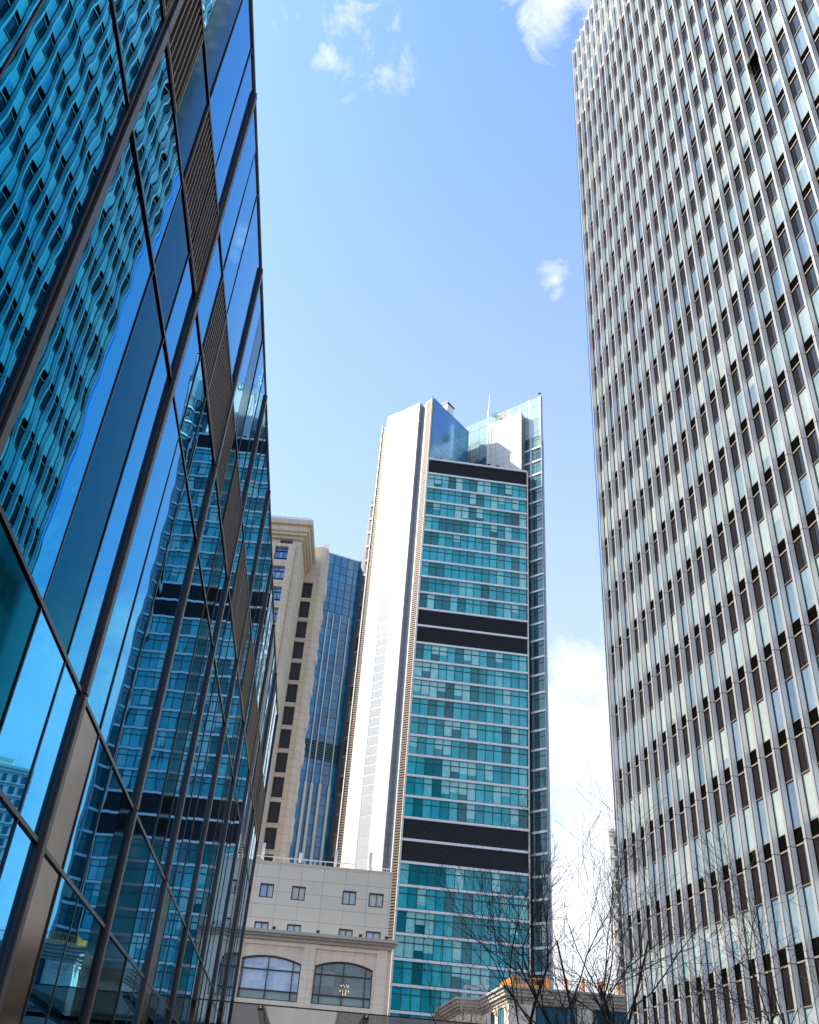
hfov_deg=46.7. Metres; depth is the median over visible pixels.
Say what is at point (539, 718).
ribbon window
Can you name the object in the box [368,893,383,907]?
window
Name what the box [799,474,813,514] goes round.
window
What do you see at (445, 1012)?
pavilion building
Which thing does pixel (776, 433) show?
window
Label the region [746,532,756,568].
window
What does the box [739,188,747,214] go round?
window
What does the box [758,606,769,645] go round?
window
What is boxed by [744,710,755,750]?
window
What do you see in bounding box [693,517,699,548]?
window
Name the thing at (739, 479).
window
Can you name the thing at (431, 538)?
ribbon window
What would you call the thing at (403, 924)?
ribbon window
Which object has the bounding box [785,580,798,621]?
window
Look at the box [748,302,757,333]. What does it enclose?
window
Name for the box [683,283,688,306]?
window
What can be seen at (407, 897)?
ribbon window
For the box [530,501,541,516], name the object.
ribbon window
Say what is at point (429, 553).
ribbon window
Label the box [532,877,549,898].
ribbon window
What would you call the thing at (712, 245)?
window
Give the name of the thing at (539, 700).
ribbon window
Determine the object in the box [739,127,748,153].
window
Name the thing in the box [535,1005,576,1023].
window
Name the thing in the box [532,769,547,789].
ribbon window
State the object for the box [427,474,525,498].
ribbon window
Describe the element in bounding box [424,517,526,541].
ribbon window
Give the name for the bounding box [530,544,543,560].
ribbon window
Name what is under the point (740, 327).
window
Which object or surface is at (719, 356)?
window
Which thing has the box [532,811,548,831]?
ribbon window
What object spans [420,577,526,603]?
ribbon window
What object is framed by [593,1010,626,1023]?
window
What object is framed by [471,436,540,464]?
ribbon window
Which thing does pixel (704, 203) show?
window
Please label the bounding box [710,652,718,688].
window
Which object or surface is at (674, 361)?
window
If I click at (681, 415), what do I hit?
window
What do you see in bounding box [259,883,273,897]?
window
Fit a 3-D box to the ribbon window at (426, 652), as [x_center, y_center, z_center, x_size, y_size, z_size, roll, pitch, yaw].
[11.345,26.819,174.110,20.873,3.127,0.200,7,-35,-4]
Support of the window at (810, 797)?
in the finned office tower at (697, 138)
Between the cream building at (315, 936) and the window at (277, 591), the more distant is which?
the window at (277, 591)
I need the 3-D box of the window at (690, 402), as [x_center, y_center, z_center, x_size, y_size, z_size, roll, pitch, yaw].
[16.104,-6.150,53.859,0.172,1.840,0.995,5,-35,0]
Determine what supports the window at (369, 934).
in the cream building at (315, 936)
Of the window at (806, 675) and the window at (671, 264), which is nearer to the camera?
the window at (806, 675)
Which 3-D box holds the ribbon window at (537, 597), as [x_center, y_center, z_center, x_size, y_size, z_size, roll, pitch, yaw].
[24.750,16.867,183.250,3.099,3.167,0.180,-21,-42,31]
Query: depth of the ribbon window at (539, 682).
172.98 m
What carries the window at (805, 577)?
in the finned office tower at (697, 138)
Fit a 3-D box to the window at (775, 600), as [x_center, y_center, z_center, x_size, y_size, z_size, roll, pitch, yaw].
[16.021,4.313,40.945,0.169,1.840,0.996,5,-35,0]
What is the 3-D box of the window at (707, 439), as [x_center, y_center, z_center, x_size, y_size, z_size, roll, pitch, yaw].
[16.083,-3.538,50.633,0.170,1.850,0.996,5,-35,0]
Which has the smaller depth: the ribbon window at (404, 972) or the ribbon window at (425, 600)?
the ribbon window at (404, 972)
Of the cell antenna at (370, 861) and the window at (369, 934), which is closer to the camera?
the window at (369, 934)
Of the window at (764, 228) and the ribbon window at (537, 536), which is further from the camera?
the ribbon window at (537, 536)
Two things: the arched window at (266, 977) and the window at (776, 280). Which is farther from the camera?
the arched window at (266, 977)
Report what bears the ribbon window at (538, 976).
in the glass tower at (445, 733)
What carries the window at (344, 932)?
in the cream building at (315, 936)
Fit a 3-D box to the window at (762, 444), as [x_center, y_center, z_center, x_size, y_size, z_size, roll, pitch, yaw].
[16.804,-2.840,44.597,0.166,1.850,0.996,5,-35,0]
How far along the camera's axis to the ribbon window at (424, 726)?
165.92 m
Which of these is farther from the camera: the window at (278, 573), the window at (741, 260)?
the window at (278, 573)
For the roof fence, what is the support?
on the pavilion building at (445, 1012)
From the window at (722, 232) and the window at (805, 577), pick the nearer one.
the window at (805, 577)
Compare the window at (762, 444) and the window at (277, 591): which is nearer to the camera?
the window at (762, 444)
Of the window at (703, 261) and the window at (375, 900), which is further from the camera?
the window at (375, 900)
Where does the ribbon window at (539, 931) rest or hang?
in the glass tower at (445, 733)
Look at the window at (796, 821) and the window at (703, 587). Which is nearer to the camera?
the window at (796, 821)
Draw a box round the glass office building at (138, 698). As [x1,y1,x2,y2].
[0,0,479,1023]
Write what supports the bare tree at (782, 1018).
on the ground
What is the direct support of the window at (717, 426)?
in the finned office tower at (697, 138)
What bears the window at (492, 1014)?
in the pavilion building at (445, 1012)
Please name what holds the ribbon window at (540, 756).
in the glass tower at (445, 733)
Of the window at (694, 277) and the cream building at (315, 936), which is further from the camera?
the cream building at (315, 936)
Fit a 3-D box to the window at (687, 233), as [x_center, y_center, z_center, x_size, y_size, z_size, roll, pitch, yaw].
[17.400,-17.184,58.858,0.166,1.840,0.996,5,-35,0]
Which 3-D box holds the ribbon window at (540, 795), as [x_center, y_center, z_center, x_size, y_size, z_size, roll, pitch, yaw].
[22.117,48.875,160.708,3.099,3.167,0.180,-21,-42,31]
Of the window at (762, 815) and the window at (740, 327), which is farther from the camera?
the window at (740, 327)
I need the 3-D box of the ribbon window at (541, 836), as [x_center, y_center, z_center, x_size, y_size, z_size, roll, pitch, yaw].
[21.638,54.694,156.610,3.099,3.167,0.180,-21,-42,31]
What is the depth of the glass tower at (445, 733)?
170.94 m
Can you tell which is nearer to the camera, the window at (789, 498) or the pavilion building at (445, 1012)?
the window at (789, 498)
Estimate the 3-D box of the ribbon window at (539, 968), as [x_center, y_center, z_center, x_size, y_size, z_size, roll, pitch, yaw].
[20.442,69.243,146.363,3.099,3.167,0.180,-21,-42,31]
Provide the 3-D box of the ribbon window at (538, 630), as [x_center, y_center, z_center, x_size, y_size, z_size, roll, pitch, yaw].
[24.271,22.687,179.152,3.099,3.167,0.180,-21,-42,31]
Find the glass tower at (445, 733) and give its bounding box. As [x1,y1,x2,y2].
[326,393,552,1018]
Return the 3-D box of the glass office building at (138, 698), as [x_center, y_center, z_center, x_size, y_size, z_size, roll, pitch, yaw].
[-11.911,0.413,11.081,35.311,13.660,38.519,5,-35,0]
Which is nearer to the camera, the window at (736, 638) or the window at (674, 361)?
the window at (736, 638)
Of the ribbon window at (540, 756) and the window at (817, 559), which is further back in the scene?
the ribbon window at (540, 756)
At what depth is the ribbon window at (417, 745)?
163.87 m
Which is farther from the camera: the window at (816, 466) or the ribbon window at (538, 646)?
the ribbon window at (538, 646)
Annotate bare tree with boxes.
[395,788,667,1023]
[402,760,734,1023]
[483,780,818,1023]
[581,841,818,1023]
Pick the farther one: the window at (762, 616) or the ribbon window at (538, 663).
the ribbon window at (538, 663)
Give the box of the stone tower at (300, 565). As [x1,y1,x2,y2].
[256,516,329,862]
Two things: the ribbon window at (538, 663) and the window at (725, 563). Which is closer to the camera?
the window at (725, 563)
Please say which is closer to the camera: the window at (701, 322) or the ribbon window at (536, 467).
the window at (701, 322)
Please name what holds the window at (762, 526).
in the finned office tower at (697, 138)
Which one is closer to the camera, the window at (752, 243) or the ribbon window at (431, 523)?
the window at (752, 243)
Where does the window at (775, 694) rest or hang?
in the finned office tower at (697, 138)
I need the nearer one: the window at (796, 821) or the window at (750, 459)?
the window at (796, 821)
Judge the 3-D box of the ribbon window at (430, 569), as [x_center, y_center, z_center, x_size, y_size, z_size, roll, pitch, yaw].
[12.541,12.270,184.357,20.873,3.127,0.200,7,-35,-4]
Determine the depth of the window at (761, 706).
40.72 m
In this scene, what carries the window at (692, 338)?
in the finned office tower at (697, 138)
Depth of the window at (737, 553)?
45.32 m
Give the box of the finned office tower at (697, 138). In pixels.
[571,0,818,1023]
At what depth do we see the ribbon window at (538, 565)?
187.33 m
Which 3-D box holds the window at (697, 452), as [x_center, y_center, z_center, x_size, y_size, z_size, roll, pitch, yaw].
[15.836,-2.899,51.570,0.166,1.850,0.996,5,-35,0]
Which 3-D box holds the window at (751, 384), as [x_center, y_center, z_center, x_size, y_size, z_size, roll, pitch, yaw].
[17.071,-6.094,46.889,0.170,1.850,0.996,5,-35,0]
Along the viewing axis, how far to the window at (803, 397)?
41.94 m
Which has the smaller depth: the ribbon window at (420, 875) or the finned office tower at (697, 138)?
the finned office tower at (697, 138)
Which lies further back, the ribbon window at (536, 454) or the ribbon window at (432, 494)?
the ribbon window at (536, 454)
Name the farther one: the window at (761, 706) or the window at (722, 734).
the window at (722, 734)
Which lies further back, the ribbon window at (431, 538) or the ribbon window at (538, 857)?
the ribbon window at (431, 538)
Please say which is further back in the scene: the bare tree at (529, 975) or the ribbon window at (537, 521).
the ribbon window at (537, 521)
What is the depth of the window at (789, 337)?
44.25 m
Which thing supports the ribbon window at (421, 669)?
in the glass tower at (445, 733)
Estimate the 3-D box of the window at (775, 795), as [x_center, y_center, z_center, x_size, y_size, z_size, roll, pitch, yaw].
[14.994,12.076,38.250,0.171,1.840,0.995,5,-35,0]
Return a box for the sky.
[253,0,617,994]
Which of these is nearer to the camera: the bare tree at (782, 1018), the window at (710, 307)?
the bare tree at (782, 1018)
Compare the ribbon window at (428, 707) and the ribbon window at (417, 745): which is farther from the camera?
the ribbon window at (428, 707)
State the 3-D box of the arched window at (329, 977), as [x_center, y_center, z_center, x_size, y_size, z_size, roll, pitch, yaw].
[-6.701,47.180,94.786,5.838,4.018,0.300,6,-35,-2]
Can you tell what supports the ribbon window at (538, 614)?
in the glass tower at (445, 733)
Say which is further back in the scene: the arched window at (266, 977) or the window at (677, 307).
the arched window at (266, 977)
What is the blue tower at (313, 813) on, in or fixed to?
on the ground
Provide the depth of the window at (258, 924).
97.32 m
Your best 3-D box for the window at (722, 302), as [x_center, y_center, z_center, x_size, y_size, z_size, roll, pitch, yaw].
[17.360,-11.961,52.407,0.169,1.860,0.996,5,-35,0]
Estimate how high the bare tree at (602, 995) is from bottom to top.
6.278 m
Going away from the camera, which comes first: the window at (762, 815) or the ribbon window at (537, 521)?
the window at (762, 815)
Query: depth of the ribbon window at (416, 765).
161.84 m
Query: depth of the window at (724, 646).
44.90 m
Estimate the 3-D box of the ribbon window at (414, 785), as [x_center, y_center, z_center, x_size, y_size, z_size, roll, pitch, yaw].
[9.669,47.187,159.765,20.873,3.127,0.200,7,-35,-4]
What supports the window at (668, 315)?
in the finned office tower at (697, 138)
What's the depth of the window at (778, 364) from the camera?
45.18 m
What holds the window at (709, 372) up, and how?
in the finned office tower at (697, 138)
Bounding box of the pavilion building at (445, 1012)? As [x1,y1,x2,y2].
[432,985,626,1023]
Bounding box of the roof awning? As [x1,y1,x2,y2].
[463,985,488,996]
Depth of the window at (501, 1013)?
90.59 m
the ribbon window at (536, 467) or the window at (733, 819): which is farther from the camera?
the ribbon window at (536, 467)
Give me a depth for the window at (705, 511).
49.50 m
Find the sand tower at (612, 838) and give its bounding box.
[608,829,624,994]
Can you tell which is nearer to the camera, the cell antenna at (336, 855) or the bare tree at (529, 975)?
the bare tree at (529, 975)
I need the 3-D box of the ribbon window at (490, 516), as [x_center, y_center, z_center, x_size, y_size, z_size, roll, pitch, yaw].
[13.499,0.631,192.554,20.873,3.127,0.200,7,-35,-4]
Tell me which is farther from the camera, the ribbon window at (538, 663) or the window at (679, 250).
the ribbon window at (538, 663)
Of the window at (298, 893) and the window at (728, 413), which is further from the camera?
the window at (298, 893)
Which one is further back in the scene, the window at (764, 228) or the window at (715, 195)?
the window at (715, 195)
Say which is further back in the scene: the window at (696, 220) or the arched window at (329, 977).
the arched window at (329, 977)
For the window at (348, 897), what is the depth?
99.51 m
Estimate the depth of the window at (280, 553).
145.64 m
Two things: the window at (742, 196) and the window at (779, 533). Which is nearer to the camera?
the window at (779, 533)
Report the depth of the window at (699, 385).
53.14 m
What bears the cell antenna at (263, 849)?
on the cream building at (315, 936)
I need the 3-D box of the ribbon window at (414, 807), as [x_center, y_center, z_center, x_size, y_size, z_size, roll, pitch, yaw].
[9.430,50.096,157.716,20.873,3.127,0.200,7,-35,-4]
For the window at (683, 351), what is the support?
in the finned office tower at (697, 138)
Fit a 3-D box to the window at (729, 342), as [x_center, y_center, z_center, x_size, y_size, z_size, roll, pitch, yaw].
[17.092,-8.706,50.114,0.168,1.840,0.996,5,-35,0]
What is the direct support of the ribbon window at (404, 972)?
in the glass tower at (445, 733)
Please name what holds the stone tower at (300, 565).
on the ground
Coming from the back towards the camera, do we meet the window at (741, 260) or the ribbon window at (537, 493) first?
the ribbon window at (537, 493)
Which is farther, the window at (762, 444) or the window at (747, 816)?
the window at (762, 444)
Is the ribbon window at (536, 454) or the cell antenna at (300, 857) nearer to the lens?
the cell antenna at (300, 857)
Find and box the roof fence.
[500,974,623,994]
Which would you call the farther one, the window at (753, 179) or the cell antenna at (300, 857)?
the cell antenna at (300, 857)
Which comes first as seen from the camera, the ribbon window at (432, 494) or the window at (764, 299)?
the window at (764, 299)
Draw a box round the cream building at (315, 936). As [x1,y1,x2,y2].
[234,855,397,1017]
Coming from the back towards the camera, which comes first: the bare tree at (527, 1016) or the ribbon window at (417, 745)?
the ribbon window at (417, 745)
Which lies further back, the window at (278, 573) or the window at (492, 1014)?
the window at (278, 573)
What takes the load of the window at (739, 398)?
in the finned office tower at (697, 138)
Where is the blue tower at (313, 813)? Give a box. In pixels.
[289,552,361,865]
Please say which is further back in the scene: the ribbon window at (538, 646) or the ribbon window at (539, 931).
the ribbon window at (538, 646)
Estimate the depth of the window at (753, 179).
51.13 m
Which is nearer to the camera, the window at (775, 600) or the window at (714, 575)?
the window at (775, 600)
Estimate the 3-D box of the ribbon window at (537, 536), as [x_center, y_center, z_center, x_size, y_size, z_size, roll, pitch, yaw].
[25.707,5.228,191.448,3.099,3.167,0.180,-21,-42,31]
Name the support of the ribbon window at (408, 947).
in the glass tower at (445, 733)
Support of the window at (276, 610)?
in the stone tower at (300, 565)
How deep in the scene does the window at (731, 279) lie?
51.66 m
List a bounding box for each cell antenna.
[261,843,268,860]
[298,853,302,863]
[334,850,337,866]
[368,853,372,869]
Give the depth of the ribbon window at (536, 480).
199.56 m
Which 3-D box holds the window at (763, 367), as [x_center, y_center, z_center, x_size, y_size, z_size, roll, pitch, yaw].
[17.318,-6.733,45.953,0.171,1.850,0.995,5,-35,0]
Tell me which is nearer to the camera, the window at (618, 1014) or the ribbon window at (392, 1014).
the window at (618, 1014)
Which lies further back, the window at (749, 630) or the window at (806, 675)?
the window at (749, 630)
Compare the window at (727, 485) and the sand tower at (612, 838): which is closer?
the window at (727, 485)
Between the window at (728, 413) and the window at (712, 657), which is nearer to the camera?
the window at (712, 657)
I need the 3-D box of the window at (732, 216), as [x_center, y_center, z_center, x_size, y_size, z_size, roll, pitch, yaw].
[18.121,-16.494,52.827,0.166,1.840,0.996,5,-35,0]
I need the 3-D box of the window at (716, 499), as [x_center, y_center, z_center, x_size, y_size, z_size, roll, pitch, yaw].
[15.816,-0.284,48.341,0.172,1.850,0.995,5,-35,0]
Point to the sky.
(421, 238)
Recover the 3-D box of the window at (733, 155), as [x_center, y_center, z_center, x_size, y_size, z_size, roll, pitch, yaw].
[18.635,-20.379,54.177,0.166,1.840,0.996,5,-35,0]
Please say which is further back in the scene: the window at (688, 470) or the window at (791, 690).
the window at (688, 470)
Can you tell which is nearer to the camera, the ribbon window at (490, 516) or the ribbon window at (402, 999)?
the ribbon window at (402, 999)
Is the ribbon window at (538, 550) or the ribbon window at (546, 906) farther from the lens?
the ribbon window at (538, 550)
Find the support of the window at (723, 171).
in the finned office tower at (697, 138)
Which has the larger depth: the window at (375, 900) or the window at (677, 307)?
the window at (375, 900)
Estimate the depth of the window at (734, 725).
42.62 m
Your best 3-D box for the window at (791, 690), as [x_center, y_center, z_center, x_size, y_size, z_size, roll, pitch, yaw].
[15.754,7.556,38.662,0.166,1.830,0.996,5,-35,0]
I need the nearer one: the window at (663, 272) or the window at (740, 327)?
the window at (740, 327)
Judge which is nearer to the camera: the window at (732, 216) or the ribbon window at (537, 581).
the window at (732, 216)
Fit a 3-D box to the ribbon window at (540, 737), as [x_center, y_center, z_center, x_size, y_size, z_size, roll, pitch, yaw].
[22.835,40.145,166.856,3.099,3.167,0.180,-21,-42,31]
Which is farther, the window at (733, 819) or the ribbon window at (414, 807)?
the ribbon window at (414, 807)
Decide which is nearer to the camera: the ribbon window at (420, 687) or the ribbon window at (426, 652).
the ribbon window at (420, 687)
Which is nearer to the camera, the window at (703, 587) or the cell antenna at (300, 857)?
the window at (703, 587)
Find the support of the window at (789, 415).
in the finned office tower at (697, 138)
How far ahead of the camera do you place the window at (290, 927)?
97.42 m
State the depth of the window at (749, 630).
43.01 m
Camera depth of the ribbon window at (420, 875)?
151.52 m
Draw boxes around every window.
[236,955,300,1001]
[254,921,268,928]
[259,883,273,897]
[273,567,284,579]
[274,547,287,559]
[274,588,281,600]
[275,609,277,622]
[287,924,300,931]
[291,886,305,900]
[311,962,372,1008]
[338,929,352,935]
[342,890,356,904]
[365,931,380,938]
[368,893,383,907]
[390,986,482,1013]
[390,1013,431,1018]
[392,960,528,991]
[394,935,528,969]
[396,911,527,944]
[398,887,527,919]
[399,863,527,896]
[404,797,527,828]
[406,776,527,806]
[407,756,527,786]
[409,736,527,765]
[410,717,527,746]
[411,698,526,726]
[413,679,526,707]
[414,661,526,689]
[415,644,526,671]
[419,593,526,619]
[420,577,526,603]
[421,562,526,587]
[422,546,526,571]
[423,531,526,556]
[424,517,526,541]
[425,502,526,526]
[426,488,525,512]
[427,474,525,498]
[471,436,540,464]
[491,1012,494,1023]
[498,1007,503,1023]
[525,447,540,463]
[525,460,542,475]
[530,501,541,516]
[530,515,543,530]
[530,529,543,545]
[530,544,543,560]
[530,559,542,575]
[530,575,544,591]
[530,590,544,606]
[531,640,545,657]
[531,657,545,674]
[531,675,544,692]
[531,693,546,711]
[531,711,546,730]
[531,731,545,748]
[532,473,542,487]
[532,487,542,501]
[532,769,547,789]
[532,790,546,810]
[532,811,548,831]
[532,832,548,853]
[532,855,549,875]
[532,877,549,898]
[533,606,544,622]
[533,623,545,639]
[533,901,549,921]
[533,925,550,946]
[533,949,550,971]
[533,975,551,988]
[535,750,547,768]
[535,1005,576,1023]
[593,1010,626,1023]
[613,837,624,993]
[661,269,666,290]
[667,311,671,334]
[669,256,674,277]
[672,356,677,381]
[675,297,680,321]
[677,241,682,263]
[679,406,684,432]
[681,343,686,367]
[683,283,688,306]
[685,226,690,248]
[685,459,691,487]
[687,393,693,419]
[690,329,696,354]
[691,269,697,293]
[693,211,699,234]
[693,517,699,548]
[695,446,701,475]
[697,379,703,406]
[698,314,705,340]
[700,254,707,279]
[701,582,708,614]
[702,196,708,219]
[703,505,710,536]
[705,433,712,463]
[706,364,713,392]
[708,300,715,327]
[709,238,716,262]
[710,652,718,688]
[711,180,718,203]
[712,570,719,603]
[713,492,721,524]
[715,420,722,449]
[716,350,724,378]
[718,285,725,312]
[719,221,726,248]
[720,162,727,187]
[720,729,728,768]
[721,641,730,677]
[723,558,731,592]
[724,479,732,512]
[725,405,733,436]
[726,335,734,364]
[727,268,736,296]
[729,204,737,232]
[730,144,738,170]
[731,815,740,858]
[732,720,741,759]
[733,630,742,667]
[734,546,743,580]
[735,466,744,498]
[736,391,745,422]
[737,320,746,349]
[738,252,747,280]
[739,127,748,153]
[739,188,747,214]
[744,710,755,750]
[744,807,754,851]
[745,618,755,657]
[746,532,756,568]
[747,375,757,407]
[747,452,756,485]
[748,235,758,263]
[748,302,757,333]
[749,169,758,198]
[757,798,769,844]
[758,518,769,556]
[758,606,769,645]
[758,699,769,741]
[759,286,770,317]
[759,359,769,392]
[759,436,769,471]
[760,216,770,246]
[771,268,782,299]
[771,342,783,375]
[771,421,783,456]
[771,504,783,543]
[771,594,783,633]
[771,789,784,836]
[772,688,784,731]
[784,325,796,359]
[784,404,797,440]
[785,489,798,529]
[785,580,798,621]
[786,677,799,721]
[786,780,800,827]
[798,387,812,424]
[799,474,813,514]
[800,566,814,609]
[801,665,816,710]
[802,770,817,819]
[814,461,818,486]
[816,556,818,573]
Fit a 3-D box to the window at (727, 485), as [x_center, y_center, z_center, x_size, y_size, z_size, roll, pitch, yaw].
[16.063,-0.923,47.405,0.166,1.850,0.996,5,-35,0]

